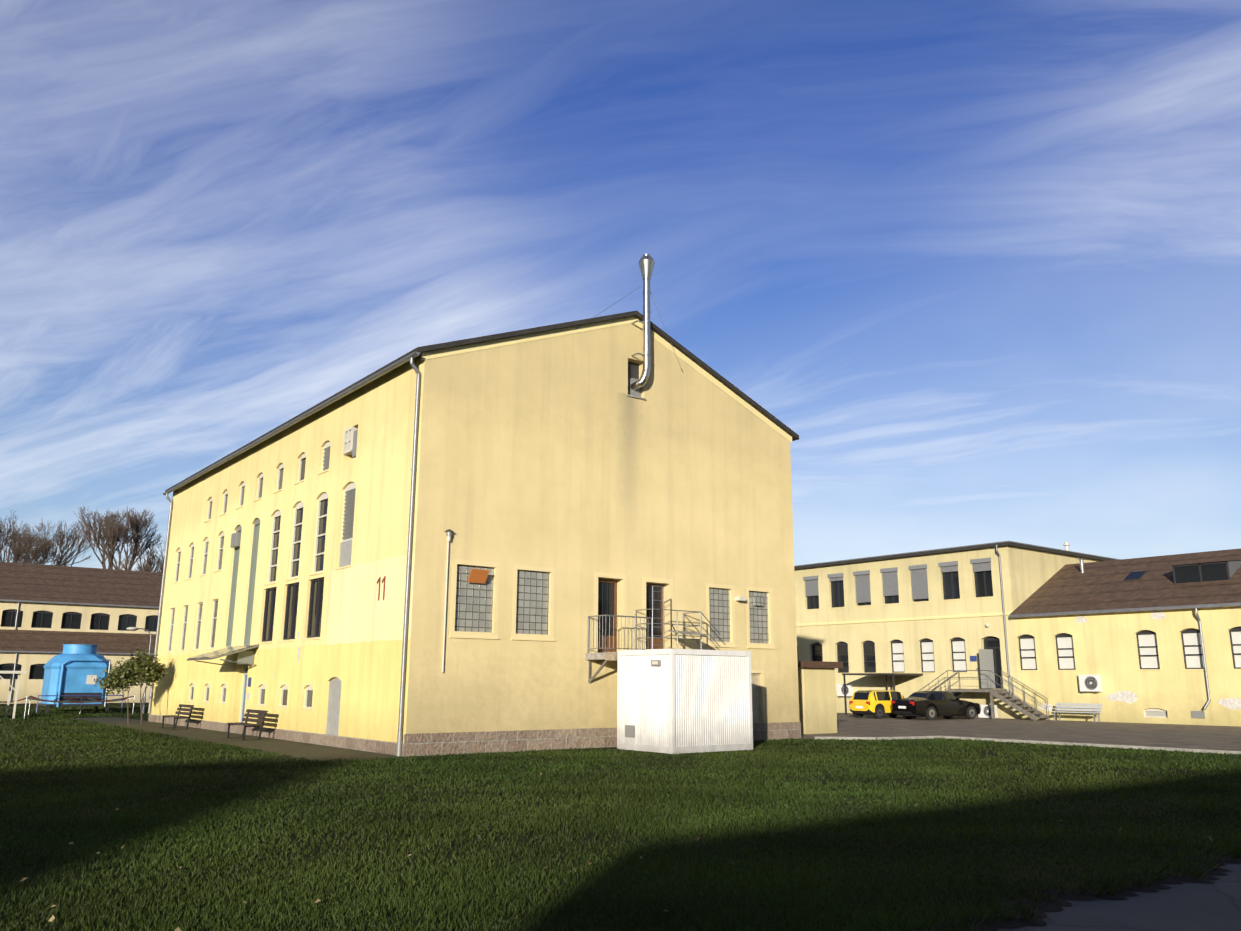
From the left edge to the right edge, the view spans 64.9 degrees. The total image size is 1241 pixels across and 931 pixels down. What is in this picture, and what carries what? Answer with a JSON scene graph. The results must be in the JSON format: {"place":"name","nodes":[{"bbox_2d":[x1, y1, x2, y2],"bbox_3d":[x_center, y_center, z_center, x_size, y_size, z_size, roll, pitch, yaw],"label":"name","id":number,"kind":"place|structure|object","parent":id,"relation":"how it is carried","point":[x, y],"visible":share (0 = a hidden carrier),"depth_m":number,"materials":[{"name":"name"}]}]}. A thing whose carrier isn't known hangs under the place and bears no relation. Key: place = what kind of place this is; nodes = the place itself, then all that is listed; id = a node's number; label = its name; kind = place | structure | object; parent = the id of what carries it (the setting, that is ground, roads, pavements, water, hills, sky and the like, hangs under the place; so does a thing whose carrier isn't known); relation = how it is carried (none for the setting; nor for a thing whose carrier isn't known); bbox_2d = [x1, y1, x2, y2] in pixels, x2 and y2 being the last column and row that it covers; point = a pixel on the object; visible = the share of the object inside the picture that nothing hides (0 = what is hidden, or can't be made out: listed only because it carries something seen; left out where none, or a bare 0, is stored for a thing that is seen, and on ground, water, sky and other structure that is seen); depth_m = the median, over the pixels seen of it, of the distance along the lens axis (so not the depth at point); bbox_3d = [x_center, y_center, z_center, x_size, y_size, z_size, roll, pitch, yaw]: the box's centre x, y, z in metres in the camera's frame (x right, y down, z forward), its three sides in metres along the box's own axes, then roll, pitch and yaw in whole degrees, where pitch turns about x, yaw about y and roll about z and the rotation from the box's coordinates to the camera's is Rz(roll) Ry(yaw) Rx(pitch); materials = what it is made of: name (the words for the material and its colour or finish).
{"place":"outdoors","nodes":[
{"label":"outdoors","id":0,"kind":"place"},
{"bbox_2d":[0,702,1240,930],"bbox_3d":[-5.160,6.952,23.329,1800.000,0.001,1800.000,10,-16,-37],"label":"lawn","id":1,"kind":"structure","parent":0,"point":[526,838],"depth_m":11.50,"materials":[{"name":"plant"}]},
{"bbox_2d":[0,671,26,718],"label":"frame","id":2,"kind":"object","parent":1,"relation":"on","point":[10,684],"visible":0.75,"depth_m":43.80,"materials":[{"name":"beige"}]},
{"bbox_2d":[0,511,73,565],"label":"bare tree","id":3,"kind":"object","parent":1,"relation":"on","point":[22,548],"visible":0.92,"depth_m":105.44,"materials":[{"name":"brown plant"}]},
{"bbox_2d":[1,518,96,565],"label":"bare tree","id":4,"kind":"object","parent":1,"relation":"on","point":[61,540],"visible":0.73,"depth_m":117.35,"materials":[{"name":"brown plant"}]},
{"bbox_2d":[0,695,134,717],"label":"barrier tape on stakes","id":5,"kind":"object","parent":1,"relation":"on","point":[65,701],"visible":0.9,"depth_m":48.27,"materials":[{"name":"plastic"}]},
{"bbox_2d":[36,644,123,712],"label":"blue cooling tower","id":6,"kind":"structure","parent":1,"relation":"on","point":[71,671],"depth_m":53.64,"materials":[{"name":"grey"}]},
{"bbox_2d":[0,562,162,703],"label":"workshop block","id":7,"kind":"structure","parent":1,"relation":"on","point":[82,605],"depth_m":77.62,"materials":[{"name":"paint"}]},
{"bbox_2d":[73,506,163,620],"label":"bare tree","id":8,"kind":"object","parent":1,"relation":"on","point":[112,532],"visible":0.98,"depth_m":107.83,"materials":[{"name":"brown plant"}]},
{"bbox_2d":[126,627,151,712],"bbox_3d":[-25.497,10.764,51.310,1.317,4.479,0.600,10,-16,-37],"label":"street lamp post","id":9,"kind":"object","parent":1,"relation":"on","point":[144,698],"visible":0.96,"depth_m":51.38,"materials":[{"name":"metal"}]},
{"bbox_2d":[116,539,165,572],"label":"bare tree","id":10,"kind":"object","parent":1,"relation":"on","point":[148,567],"visible":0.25,"depth_m":117.77,"materials":[{"name":"brown plant"}]},
{"bbox_2d":[66,717,404,761],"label":"footpath","id":11,"kind":"structure","parent":1,"relation":"on","point":[311,752],"depth_m":28.20,"materials":[{"name":"grey concrete"}]},
{"bbox_2d":[94,658,146,724],"bbox_3d":[-20.140,9.081,39.334,2.203,2.636,1.776,10,-16,-37],"label":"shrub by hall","id":12,"kind":"object","parent":11,"relation":"on","point":[118,679],"visible":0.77,"depth_m":39.14,"materials":[{"name":"green plant"}]},
{"bbox_2d":[114,648,173,724],"bbox_3d":[-19.220,8.826,39.310,1.856,3.130,1.902,-10,-16,38],"label":"shrub by hall","id":13,"kind":"object","parent":11,"relation":"on","point":[145,669],"visible":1,"depth_m":39.14,"materials":[{"name":"green plant"}]},
{"bbox_2d":[161,704,267,739],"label":"benches","id":14,"kind":"object","parent":11,"relation":"on","point":[245,724],"visible":0.88,"depth_m":30.62,"materials":[{"name":"brown wood"}]},
{"bbox_2d":[148,311,800,755],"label":"hall building","id":15,"kind":"structure","parent":1,"relation":"on","point":[568,481],"depth_m":28.40,"materials":[{"name":"yellow paint"}]},
{"bbox_2d":[148,254,682,755],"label":"hall fittings","id":16,"kind":"object","parent":15,"relation":"attached to","point":[646,262],"visible":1,"depth_m":29.90,"materials":[{"name":"grey metal"}]},
{"bbox_2d":[585,585,719,682],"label":"metal staircase","id":17,"kind":"structure","parent":15,"relation":"attached to","point":[607,656],"depth_m":27.29,"materials":[{"name":"grey metal"}]},
{"bbox_2d":[20,729,1212,930],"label":"fallen leaves","id":18,"kind":"object","parent":1,"relation":"on","point":[52,918],"visible":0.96,"depth_m":9.40,"materials":[{"name":"brown plant"}]},
{"bbox_2d":[617,622,752,754],"bbox_3d":[1.422,5.970,26.746,2.905,3.562,3.181,10,-16,-37],"label":"utility box","id":19,"kind":"object","parent":1,"relation":"on","point":[675,701],"visible":1,"depth_m":25.46,"materials":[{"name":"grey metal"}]},
{"bbox_2d":[837,670,1204,720],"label":"exterior building fixtures","id":20,"kind":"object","parent":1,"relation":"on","point":[1090,683],"depth_m":50.40,"materials":[{"name":"metal"}]},
{"bbox_2d":[815,736,1240,754],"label":"yard kerb","id":21,"kind":"structure","parent":1,"relation":"on","point":[1064,743],"depth_m":29.34,"materials":[{"name":"concrete"}]},
{"bbox_2d":[0,0,1240,618],"label":"sky","id":22,"kind":"structure","parent":0,"point":[981,259],"materials":[{"name":"blue"}]},
{"bbox_2d":[801,713,1240,750],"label":"yard paving","id":23,"kind":"structure","parent":0,"point":[1210,737],"depth_m":37.48,"materials":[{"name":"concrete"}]},
{"bbox_2d":[797,661,842,733],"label":"annex shed","id":24,"kind":"structure","parent":23,"relation":"on","point":[817,698],"depth_m":34.92,"materials":[{"name":"paint"}]},
{"bbox_2d":[849,690,916,718],"bbox_3d":[13.909,12.526,51.271,3.705,1.410,2.000,7,-14,-29],"label":"yellow car","id":25,"kind":"object","parent":23,"relation":"on","point":[876,704],"visible":0.75,"depth_m":50.27,"materials":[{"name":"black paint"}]},
{"bbox_2d":[891,691,980,719],"bbox_3d":[16.050,12.162,49.558,4.705,1.400,2.110,7,-14,-27],"label":"black car","id":26,"kind":"object","parent":23,"relation":"on","point":[930,705],"visible":1,"depth_m":48.71,"materials":[{"name":"black paint"}]},
{"bbox_2d":[794,541,1240,726],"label":"office wing","id":27,"kind":"structure","parent":23,"relation":"on","point":[1155,639],"depth_m":51.50,"materials":[{"name":"yellow paint"}]},
{"bbox_2d":[1051,703,1101,721],"bbox_3d":[22.086,11.976,47.296,0.665,0.884,2.300,10,-16,-37],"label":"bench","id":28,"kind":"object","parent":23,"relation":"on","point":[1090,707],"visible":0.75,"depth_m":47.35,"materials":[{"name":"grey wood"}]},
{"bbox_2d":[913,844,1240,930],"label":"asphalt path","id":29,"kind":"structure","parent":0,"point":[1210,900],"depth_m":7.86,"materials":[{"name":"grey asphalt"}]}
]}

